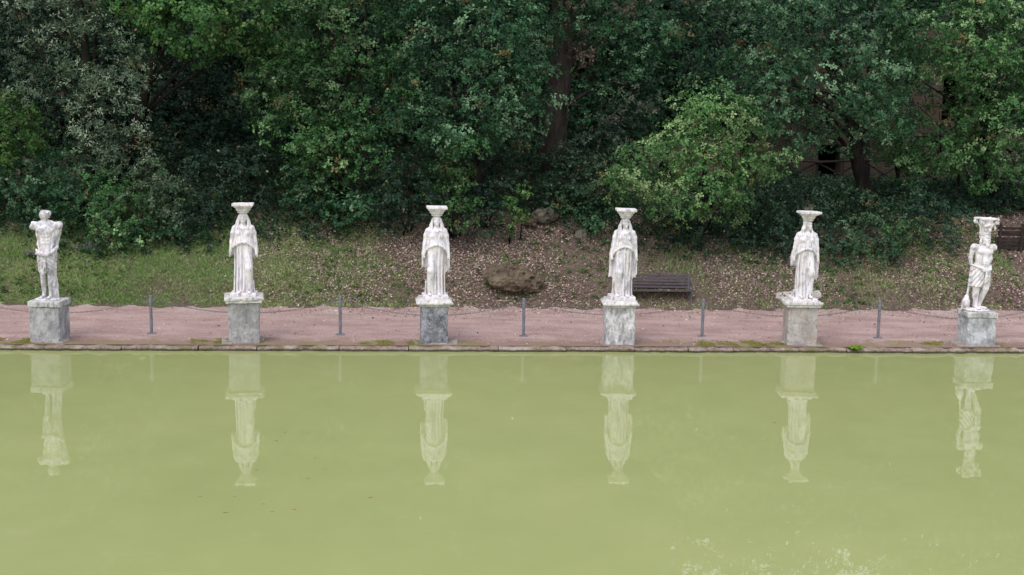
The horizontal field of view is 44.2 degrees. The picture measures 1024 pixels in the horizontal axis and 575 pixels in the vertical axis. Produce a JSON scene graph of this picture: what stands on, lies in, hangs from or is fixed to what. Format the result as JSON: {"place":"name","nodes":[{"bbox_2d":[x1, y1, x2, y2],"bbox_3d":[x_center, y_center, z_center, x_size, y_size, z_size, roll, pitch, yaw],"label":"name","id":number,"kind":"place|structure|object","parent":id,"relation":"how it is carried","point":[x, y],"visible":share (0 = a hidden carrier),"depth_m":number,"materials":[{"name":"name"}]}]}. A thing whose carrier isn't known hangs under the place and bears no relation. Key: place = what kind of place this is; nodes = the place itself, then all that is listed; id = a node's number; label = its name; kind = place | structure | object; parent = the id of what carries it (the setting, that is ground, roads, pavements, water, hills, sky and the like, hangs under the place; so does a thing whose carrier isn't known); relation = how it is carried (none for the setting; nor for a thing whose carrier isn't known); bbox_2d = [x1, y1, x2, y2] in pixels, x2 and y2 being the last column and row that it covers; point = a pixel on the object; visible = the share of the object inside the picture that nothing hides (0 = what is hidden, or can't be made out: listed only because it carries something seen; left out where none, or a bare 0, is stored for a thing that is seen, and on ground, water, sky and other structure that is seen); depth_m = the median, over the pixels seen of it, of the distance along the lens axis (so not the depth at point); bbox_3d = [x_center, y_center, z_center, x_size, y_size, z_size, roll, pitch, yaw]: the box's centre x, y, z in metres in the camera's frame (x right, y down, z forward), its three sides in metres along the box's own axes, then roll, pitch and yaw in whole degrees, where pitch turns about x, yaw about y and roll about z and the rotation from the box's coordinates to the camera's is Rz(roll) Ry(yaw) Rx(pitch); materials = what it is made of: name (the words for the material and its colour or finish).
{"place":"outdoors","nodes":[
{"label":"outdoors","id":0,"kind":"place"},
{"bbox_2d":[0,350,1023,574],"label":"water","id":1,"kind":"structure","parent":0,"point":[121,462],"depth_m":19.16,"materials":[{"name":"green liquid"}]},
{"bbox_2d":[0,23,1023,350],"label":"ground","id":2,"kind":"structure","parent":0,"point":[994,291],"depth_m":35.34,"materials":[{"name":"soil"}]},
{"bbox_2d":[0,72,58,209],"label":"sapling","id":3,"kind":"object","parent":2,"relation":"on","point":[6,152],"visible":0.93,"depth_m":34.85,"materials":[{"name":"green plant"}]},
{"bbox_2d":[23,250,36,260],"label":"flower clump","id":4,"kind":"object","parent":2,"relation":"on","point":[29,254],"visible":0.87,"depth_m":34.25,"materials":[{"name":"green plant"}]},
{"bbox_2d":[0,152,69,231],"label":"shrub","id":5,"kind":"object","parent":2,"relation":"on","point":[15,205],"visible":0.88,"depth_m":34.82,"materials":[{"name":"green plant"}]},
{"bbox_2d":[0,0,134,151],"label":"woodland tree","id":6,"kind":"object","parent":2,"relation":"on","point":[41,21],"visible":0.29,"depth_m":39.75,"materials":[{"name":"green plant"}]},
{"bbox_2d":[24,145,123,229],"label":"shrub","id":7,"kind":"object","parent":2,"relation":"on","point":[62,187],"visible":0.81,"depth_m":35.17,"materials":[{"name":"green plant"}]},
{"bbox_2d":[0,0,170,185],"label":"silver leaved tree","id":8,"kind":"object","parent":2,"relation":"on","point":[88,86],"visible":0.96,"depth_m":35.71,"materials":[{"name":"green plant"}]},
{"bbox_2d":[76,243,95,254],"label":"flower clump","id":9,"kind":"object","parent":2,"relation":"on","point":[80,249],"visible":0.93,"depth_m":34.45,"materials":[{"name":"green plant"}]},
{"bbox_2d":[0,0,174,150],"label":"woodland tree","id":10,"kind":"object","parent":2,"relation":"on","point":[69,91],"visible":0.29,"depth_m":39.82,"materials":[{"name":"green plant"}]},
{"bbox_2d":[67,164,161,256],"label":"shrub","id":11,"kind":"object","parent":2,"relation":"on","point":[103,201],"visible":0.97,"depth_m":34.52,"materials":[{"name":"green plant"}]},
{"bbox_2d":[110,157,192,228],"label":"shrub","id":12,"kind":"object","parent":2,"relation":"on","point":[169,185],"visible":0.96,"depth_m":34.89,"materials":[{"name":"green plant"}]},
{"bbox_2d":[72,120,234,188],"bbox_3d":[-10.730,-3.939,37.911,4.720,2.176,3.329,0,8,-5],"label":"shrub","id":13,"kind":"object","parent":2,"relation":"on","point":[170,147],"visible":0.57,"depth_m":37.84,"materials":[{"name":"green plant"}]},
{"bbox_2d":[114,212,214,248],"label":"shrub","id":14,"kind":"object","parent":2,"relation":"on","point":[181,233],"visible":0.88,"depth_m":34.77,"materials":[{"name":"green plant"}]},
{"bbox_2d":[88,3,242,153],"bbox_3d":[-11.323,-6.512,40.605,5.100,5.116,4.410,0,8,-5],"label":"woodland tree","id":15,"kind":"object","parent":2,"relation":"on","point":[162,113],"visible":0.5,"depth_m":39.90,"materials":[{"name":"green plant"}]},
{"bbox_2d":[79,0,266,147],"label":"woodland tree","id":16,"kind":"object","parent":2,"relation":"on","point":[186,70],"visible":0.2,"depth_m":40.97,"materials":[{"name":"green plant"}]},
{"bbox_2d":[98,0,293,177],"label":"maple tree","id":17,"kind":"object","parent":2,"relation":"on","point":[198,11],"visible":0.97,"depth_m":35.45,"materials":[{"name":"green plant"}]},
{"bbox_2d":[159,145,254,241],"bbox_3d":[-8.683,-2.699,35.857,2.651,2.709,2.856,0,8,-5],"label":"shrub","id":18,"kind":"object","parent":2,"relation":"on","point":[209,186],"visible":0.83,"depth_m":35.51,"materials":[{"name":"green plant"}]},
{"bbox_2d":[180,110,299,186],"bbox_3d":[-8.426,-4.295,38.990,3.141,2.349,3.359,7,10,36],"label":"shrub","id":19,"kind":"object","parent":2,"relation":"on","point":[189,140],"visible":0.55,"depth_m":38.65,"materials":[{"name":"green plant"}]},
{"bbox_2d":[204,142,307,210],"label":"shrub","id":20,"kind":"object","parent":2,"relation":"on","point":[257,168],"visible":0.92,"depth_m":36.23,"materials":[{"name":"green plant"}]},
{"bbox_2d":[168,1,359,149],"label":"woodland tree","id":21,"kind":"object","parent":2,"relation":"on","point":[219,87],"visible":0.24,"depth_m":41.18,"materials":[{"name":"green plant"}]},
{"bbox_2d":[0,59,657,165],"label":"ground cover","id":22,"kind":"object","parent":2,"relation":"on","point":[362,122],"visible":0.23,"depth_m":40.82,"materials":[{"name":"green plant"}]},
{"bbox_2d":[230,0,428,201],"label":"oak tree","id":23,"kind":"object","parent":2,"relation":"on","point":[335,129],"visible":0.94,"depth_m":35.65,"materials":[{"name":"green plant"}]},
{"bbox_2d":[268,165,390,226],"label":"shrub","id":24,"kind":"object","parent":2,"relation":"on","point":[348,201],"visible":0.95,"depth_m":35.76,"materials":[{"name":"green plant"}]},
{"bbox_2d":[240,0,481,142],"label":"woodland tree","id":25,"kind":"object","parent":2,"relation":"on","point":[407,23],"visible":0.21,"depth_m":41.70,"materials":[{"name":"green plant"}]},
{"bbox_2d":[364,162,456,237],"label":"shrub","id":26,"kind":"object","parent":2,"relation":"on","point":[384,213],"visible":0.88,"depth_m":35.44,"materials":[{"name":"green plant"}]},
{"bbox_2d":[339,130,540,217],"bbox_3d":[-2.047,-3.420,37.865,6.184,2.819,4.077,0,8,-5],"label":"shrub","id":27,"kind":"object","parent":2,"relation":"on","point":[498,168],"visible":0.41,"depth_m":37.87,"materials":[{"name":"green plant"}]},
{"bbox_2d":[419,131,491,238],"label":"shrub","id":28,"kind":"object","parent":2,"relation":"on","point":[462,188],"visible":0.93,"depth_m":35.37,"materials":[{"name":"green plant"}]},
{"bbox_2d":[340,0,601,150],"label":"woodland tree","id":29,"kind":"object","parent":2,"relation":"on","point":[472,39],"visible":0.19,"depth_m":42.31,"materials":[{"name":"green plant"}]},
{"bbox_2d":[369,0,574,208],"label":"oak tree","id":30,"kind":"object","parent":2,"relation":"on","point":[504,57],"visible":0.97,"depth_m":35.96,"materials":[{"name":"green plant"}]},
{"bbox_2d":[446,170,526,243],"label":"bush","id":31,"kind":"object","parent":2,"relation":"on","point":[488,224],"visible":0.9,"depth_m":35.82,"materials":[{"name":"green plant"}]},
{"bbox_2d":[0,199,1019,308],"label":"weeds","id":32,"kind":"object","parent":2,"relation":"on","point":[586,270],"visible":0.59,"depth_m":35.04,"materials":[{"name":"green plant"}]},
{"bbox_2d":[0,97,1023,266],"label":"creeping undergrowth","id":33,"kind":"object","parent":2,"relation":"on","point":[882,182],"visible":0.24,"depth_m":38.07,"materials":[{"name":"green plant"}]},
{"bbox_2d":[0,184,1023,309],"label":"grass","id":34,"kind":"structure","parent":2,"relation":"on","point":[150,260],"depth_m":34.47,"materials":[{"name":"green plant"}]},
{"bbox_2d":[0,0,1023,164],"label":"distant wood","id":35,"kind":"object","parent":2,"relation":"on","point":[923,3],"visible":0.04,"depth_m":50.17,"materials":[{"name":"green plant"}]},
{"bbox_2d":[0,344,1023,353],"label":"pool kerb","id":36,"kind":"structure","parent":2,"relation":"on","point":[416,348],"depth_m":27.98,"materials":[{"name":"stone"}]},
{"bbox_2d":[849,345,862,349],"bbox_3d":[7.821,1.356,28.647,0.341,0.112,0.323,0,8,-5],"label":"moss cushion","id":37,"kind":"object","parent":36,"relation":"on","point":[857,347],"visible":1,"depth_m":28.59,"materials":[{"name":"green plant"}]},
{"bbox_2d":[1,159,1023,341],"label":"fallen leaves","id":38,"kind":"object","parent":2,"relation":"on","point":[539,266],"visible":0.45,"depth_m":35.40,"materials":[{"name":"brown plant"}]},
{"bbox_2d":[480,262,544,294],"bbox_3d":[-0.006,-0.215,34.503,1.774,0.934,1.189,10,7,-6],"label":"boulder","id":39,"kind":"object","parent":2,"relation":"on","point":[508,277],"visible":1,"depth_m":34.19,"materials":[{"name":"brown stone"}]},
{"bbox_2d":[497,183,533,243],"bbox_3d":[0.070,-2.085,35.769,1.050,1.768,0.922,0,8,-5],"label":"sapling","id":40,"kind":"object","parent":2,"relation":"on","point":[515,216],"visible":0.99,"depth_m":35.61,"materials":[{"name":"green plant"}]},
{"bbox_2d":[523,217,536,226],"bbox_3d":[0.509,-1.903,36.809,0.424,0.280,0.393,0,8,-10],"label":"rock","id":41,"kind":"object","parent":2,"relation":"on","point":[532,222],"visible":0.77,"depth_m":36.66,"materials":[{"name":"stone"}]},
{"bbox_2d":[531,208,558,224],"bbox_3d":[0.979,-2.086,37.007,0.845,0.502,0.628,0,8,-10],"label":"rock","id":42,"kind":"object","parent":2,"relation":"on","point":[541,215],"visible":0.9,"depth_m":36.78,"materials":[{"name":"grey stone"}]},
{"bbox_2d":[506,146,636,223],"bbox_3d":[1.805,-2.991,37.355,3.757,2.363,2.558,4,9,22],"label":"shrub","id":43,"kind":"object","parent":2,"relation":"on","point":[570,186],"visible":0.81,"depth_m":37.13,"materials":[{"name":"green plant"}]},
{"bbox_2d":[573,229,588,241],"bbox_3d":[2.013,-1.394,36.500,0.529,0.613,0.491,-3,9,-27],"label":"rock","id":44,"kind":"object","parent":2,"relation":"on","point":[581,234],"visible":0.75,"depth_m":36.30,"materials":[{"name":"grey stone"}]},
{"bbox_2d":[551,198,621,244],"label":"shrub","id":45,"kind":"object","parent":2,"relation":"on","point":[594,225],"visible":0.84,"depth_m":36.42,"materials":[{"name":"green plant"}]},
{"bbox_2d":[496,0,684,173],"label":"old tree","id":46,"kind":"object","parent":2,"relation":"on","point":[567,56],"visible":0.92,"depth_m":39.32,"materials":[{"name":"green plant"}]},
{"bbox_2d":[488,0,727,173],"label":"woodland tree","id":47,"kind":"object","parent":2,"relation":"on","point":[661,67],"visible":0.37,"depth_m":43.24,"materials":[{"name":"green plant"}]},
{"bbox_2d":[551,97,666,186],"bbox_3d":[2.963,-4.375,38.531,3.503,2.879,2.437,-3,9,-29],"label":"shrub","id":48,"kind":"object","parent":2,"relation":"on","point":[605,130],"visible":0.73,"depth_m":38.53,"materials":[{"name":"green plant"}]},
{"bbox_2d":[630,273,693,303],"bbox_3d":[4.047,0.069,34.390,1.712,0.865,0.676,1,8,-3],"label":"park bench","id":49,"kind":"object","parent":2,"relation":"on","point":[638,281],"visible":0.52,"depth_m":34.56,"materials":[{"name":"brown wood"}]},
{"bbox_2d":[592,0,792,175],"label":"woodland tree","id":50,"kind":"object","parent":2,"relation":"on","point":[675,57],"visible":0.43,"depth_m":43.90,"materials":[{"name":"green plant"}]},
{"bbox_2d":[642,206,753,248],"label":"shrub","id":51,"kind":"object","parent":2,"relation":"on","point":[716,226],"visible":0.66,"depth_m":36.44,"materials":[{"name":"green plant"}]},
{"bbox_2d":[595,76,803,235],"bbox_3d":[5.285,-3.634,35.465,5.914,4.619,3.152,0,8,-5],"label":"young oak","id":52,"kind":"object","parent":2,"relation":"on","point":[754,160],"visible":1,"depth_m":35.13,"materials":[{"name":"green plant"}]},
{"bbox_2d":[665,0,852,176],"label":"woodland tree","id":53,"kind":"object","parent":2,"relation":"on","point":[815,84],"visible":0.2,"depth_m":45.46,"materials":[{"name":"green plant"}]},
{"bbox_2d":[718,159,811,263],"bbox_3d":[7.308,-2.269,36.707,2.637,3.159,2.972,0,8,-5],"label":"shrub","id":54,"kind":"object","parent":2,"relation":"on","point":[758,201],"visible":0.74,"depth_m":36.37,"materials":[{"name":"green plant"}]},
{"bbox_2d":[775,290,821,298],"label":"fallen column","id":55,"kind":"structure","parent":2,"relation":"on","point":[817,294],"depth_m":34.70,"materials":[{"name":"stone"}]},
{"bbox_2d":[658,0,944,208],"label":"oak tree","id":56,"kind":"object","parent":2,"relation":"on","point":[853,131],"visible":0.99,"depth_m":37.34,"materials":[{"name":"green plant"}]},
{"bbox_2d":[773,178,859,258],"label":"shrub","id":57,"kind":"object","parent":2,"relation":"on","point":[828,247],"visible":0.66,"depth_m":36.77,"materials":[{"name":"green plant"}]},
{"bbox_2d":[819,186,920,272],"bbox_3d":[10.444,-1.659,36.627,2.804,2.523,3.043,4,8,17],"label":"shrub","id":58,"kind":"object","parent":2,"relation":"on","point":[857,244],"visible":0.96,"depth_m":36.36,"materials":[{"name":"green plant"}]},
{"bbox_2d":[801,4,942,176],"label":"woodland tree","id":59,"kind":"object","parent":2,"relation":"on","point":[859,71],"visible":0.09,"depth_m":44.53,"materials":[{"name":"green plant"}]},
{"bbox_2d":[745,26,1003,179],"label":"brick ruin","id":60,"kind":"object","parent":2,"relation":"on","point":[840,167],"visible":0.17,"depth_m":49.32,"materials":[{"name":"brown brick"}]},
{"bbox_2d":[770,157,1019,182],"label":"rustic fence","id":61,"kind":"object","parent":2,"relation":"on","point":[817,162],"visible":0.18,"depth_m":44.09,"materials":[{"name":"brown wood"}]},
{"bbox_2d":[818,181,978,213],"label":"shrub","id":62,"kind":"object","parent":2,"relation":"on","point":[938,189],"visible":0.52,"depth_m":38.90,"materials":[{"name":"green plant"}]},
{"bbox_2d":[871,216,935,258],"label":"shrub","id":63,"kind":"object","parent":2,"relation":"on","point":[889,229],"visible":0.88,"depth_m":36.27,"materials":[{"name":"green plant"}]},
{"bbox_2d":[863,92,954,190],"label":"understory tree","id":64,"kind":"object","parent":2,"relation":"on","point":[897,171],"visible":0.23,"depth_m":41.14,"materials":[{"name":"green plant"}]},
{"bbox_2d":[889,179,979,252],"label":"shrub","id":65,"kind":"object","parent":2,"relation":"on","point":[918,206],"visible":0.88,"depth_m":37.08,"materials":[{"name":"green plant"}]},
{"bbox_2d":[867,0,1023,202],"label":"oak tree","id":66,"kind":"object","parent":2,"relation":"on","point":[979,75],"visible":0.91,"depth_m":38.11,"materials":[{"name":"green plant"}]},
{"bbox_2d":[921,86,990,191],"bbox_3d":[14.075,-4.597,39.892,2.503,3.686,1.441,0,8,-5],"label":"sapling","id":67,"kind":"object","parent":2,"relation":"on","point":[928,106],"visible":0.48,"depth_m":39.73,"materials":[{"name":"green plant"}]},
{"bbox_2d":[921,40,1023,187],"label":"understory tree","id":68,"kind":"object","parent":2,"relation":"on","point":[980,163],"visible":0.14,"depth_m":41.25,"materials":[{"name":"green plant"}]},
{"bbox_2d":[924,0,1023,173],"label":"woodland tree","id":69,"kind":"object","parent":2,"relation":"on","point":[950,15],"visible":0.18,"depth_m":44.88,"materials":[{"name":"green plant"}]},
{"bbox_2d":[950,171,1023,213],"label":"shrub","id":70,"kind":"object","parent":2,"relation":"on","point":[986,199],"visible":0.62,"depth_m":39.11,"materials":[{"name":"green plant"}]},
{"bbox_2d":[995,223,1023,252],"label":"bench","id":71,"kind":"object","parent":2,"relation":"on","point":[1000,240],"visible":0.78,"depth_m":37.16,"materials":[{"name":"brown wood"}]},
{"bbox_2d":[0,300,1023,347],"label":"path","id":72,"kind":"structure","parent":0,"point":[81,330],"depth_m":30.55,"materials":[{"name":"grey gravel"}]},
{"bbox_2d":[27,297,70,342],"bbox_3d":[-10.150,0.743,27.738,0.799,0.992,0.762,1,8,-1],"label":"pedestal","id":73,"kind":"object","parent":72,"relation":"on","point":[49,321],"visible":0.9,"depth_m":27.44,"materials":[{"name":"grey stone"}]},
{"bbox_2d":[29,210,62,300],"bbox_3d":[-10.159,-0.696,27.536,0.720,1.999,0.448,1,8,-3],"label":"male statue","id":74,"kind":"object","parent":73,"relation":"on","point":[48,231],"visible":1,"depth_m":27.43,"materials":[{"name":"grey stone"}]},
{"bbox_2d":[147,295,155,333],"bbox_3d":[-8.224,0.616,28.712,0.200,0.900,0.160,0,9,-5],"label":"chain post","id":75,"kind":"object","parent":72,"relation":"on","point":[150,298],"visible":1,"depth_m":28.69,"materials":[{"name":"metal"}]},
{"bbox_2d":[2,299,147,312],"bbox_3d":[-10.310,0.423,28.521,4.077,0.345,0.033,0,8,-5],"label":"chain","id":76,"kind":"object","parent":75,"relation":"hanging from","point":[88,311],"visible":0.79,"depth_m":28.60,"materials":[{"name":"metal"}]},
{"bbox_2d":[154,299,335,312],"bbox_3d":[-6.087,0.442,28.862,4.151,0.321,0.036,0,8,-5],"label":"chain","id":77,"kind":"object","parent":75,"relation":"hanging from","point":[227,312],"visible":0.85,"depth_m":28.83,"materials":[{"name":"metal"}]},
{"bbox_2d":[221,292,264,343],"bbox_3d":[-5.994,0.711,28.088,0.965,1.116,0.839,-1,8,-12],"label":"pedestal","id":78,"kind":"object","parent":72,"relation":"on","point":[244,319],"visible":0.91,"depth_m":27.76,"materials":[{"name":"stone"}]},
{"bbox_2d":[229,202,257,296],"bbox_3d":[-5.935,-0.830,27.861,0.643,2.070,0.565,0,8,-8],"label":"caryatid statue","id":79,"kind":"object","parent":78,"relation":"on","point":[243,246],"visible":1,"depth_m":27.76,"materials":[{"name":"stone"}]},
{"bbox_2d":[336,296,344,334],"bbox_3d":[-3.962,0.647,29.059,0.200,0.900,0.160,0,9,-5],"label":"chain post","id":80,"kind":"object","parent":72,"relation":"on","point":[339,299],"visible":1,"depth_m":29.03,"materials":[{"name":"metal"}]},
{"bbox_2d":[343,301,518,315],"bbox_3d":[-1.840,0.492,29.157,4.118,0.343,0.033,1,8,-3],"label":"chain","id":81,"kind":"object","parent":80,"relation":"hanging from","point":[415,314],"visible":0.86,"depth_m":29.14,"materials":[{"name":"metal"}]},
{"bbox_2d":[414,295,457,344],"bbox_3d":[-1.719,0.753,28.437,0.994,1.088,0.830,0,8,-7],"label":"pedestal","id":82,"kind":"object","parent":72,"relation":"on","point":[433,321],"visible":0.91,"depth_m":28.10,"materials":[{"name":"stone"}]},
{"bbox_2d":[421,205,449,298],"bbox_3d":[-1.701,-0.785,28.204,0.646,2.068,0.566,1,8,-8],"label":"caryatid statue","id":83,"kind":"object","parent":82,"relation":"on","point":[435,253],"visible":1,"depth_m":28.10,"materials":[{"name":"stone"}]},
{"bbox_2d":[0,337,1008,346],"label":"moss","id":84,"kind":"object","parent":72,"relation":"on","point":[384,342],"visible":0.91,"depth_m":28.68,"materials":[{"name":"green plant"}]},
{"bbox_2d":[519,298,527,336],"bbox_3d":[0.271,0.693,29.302,0.200,0.900,0.160,0,8,-3],"label":"chain post","id":85,"kind":"object","parent":72,"relation":"on","point":[523,317],"visible":1,"depth_m":29.28,"materials":[{"name":"metal"}]},
{"bbox_2d":[527,302,695,314],"bbox_3d":[2.385,0.507,29.469,4.110,0.304,0.033,0,8,-5],"label":"chain","id":86,"kind":"object","parent":85,"relation":"hanging from","point":[601,314],"visible":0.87,"depth_m":29.45,"materials":[{"name":"metal"}]},
{"bbox_2d":[600,296,639,344],"bbox_3d":[2.427,0.787,28.770,0.862,1.089,0.829,1,8,-1],"label":"pedestal","id":87,"kind":"object","parent":72,"relation":"on","point":[619,327],"visible":0.85,"depth_m":28.44,"materials":[{"name":"stone"}]},
{"bbox_2d":[607,208,637,300],"bbox_3d":[2.537,-0.752,28.548,0.639,2.072,0.566,2,8,-5],"label":"caryatid statue","id":88,"kind":"object","parent":87,"relation":"on","point":[623,257],"visible":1,"depth_m":28.46,"materials":[{"name":"stone"}]},
{"bbox_2d":[697,299,706,336],"bbox_3d":[4.493,0.717,29.690,0.200,0.900,0.160,0,8,-7],"label":"chain post","id":89,"kind":"object","parent":72,"relation":"on","point":[703,302],"visible":1,"depth_m":29.67,"materials":[{"name":"metal"}]},
{"bbox_2d":[707,303,875,316],"bbox_3d":[6.613,0.545,29.807,4.125,0.316,0.033,1,8,-4],"label":"chain","id":90,"kind":"object","parent":89,"relation":"hanging from","point":[781,316],"visible":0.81,"depth_m":29.81,"materials":[{"name":"metal"}]},
{"bbox_2d":[778,297,822,345],"bbox_3d":[6.683,0.813,29.110,0.935,1.095,0.842,1,8,1],"label":"pedestal","id":91,"kind":"object","parent":72,"relation":"on","point":[800,320],"visible":0.92,"depth_m":28.79,"materials":[{"name":"stone"}]},
{"bbox_2d":[787,210,821,301],"bbox_3d":[6.729,-0.715,28.889,0.642,2.075,0.568,2,8,-3],"label":"caryatid statue","id":92,"kind":"object","parent":91,"relation":"on","point":[804,258],"visible":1,"depth_m":28.79,"materials":[{"name":"stone"}]},
{"bbox_2d":[873,300,882,338],"bbox_3d":[8.729,0.756,29.980,0.200,0.900,0.160,1,8,0],"label":"chain post","id":93,"kind":"object","parent":72,"relation":"on","point":[879,305],"visible":1,"depth_m":29.95,"materials":[{"name":"metal"}]},
{"bbox_2d":[886,306,1022,318],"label":"chain","id":94,"kind":"object","parent":93,"relation":"hanging from","point":[950,317],"visible":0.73,"depth_m":30.08,"materials":[{"name":"metal"}]},
{"bbox_2d":[948,308,1000,346],"bbox_3d":[10.807,0.958,29.442,1.033,0.871,0.764,1,8,-2],"label":"pedestal","id":95,"kind":"object","parent":72,"relation":"on","point":[976,328],"visible":0.88,"depth_m":29.15,"materials":[{"name":"grey stone"}]},
{"bbox_2d":[961,217,999,311],"bbox_3d":[10.887,-0.526,29.235,0.721,2.211,0.458,1,8,-11],"label":"bearded statue","id":96,"kind":"object","parent":95,"relation":"on","point":[980,268],"visible":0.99,"depth_m":29.14,"materials":[{"name":"stone"}]}
]}

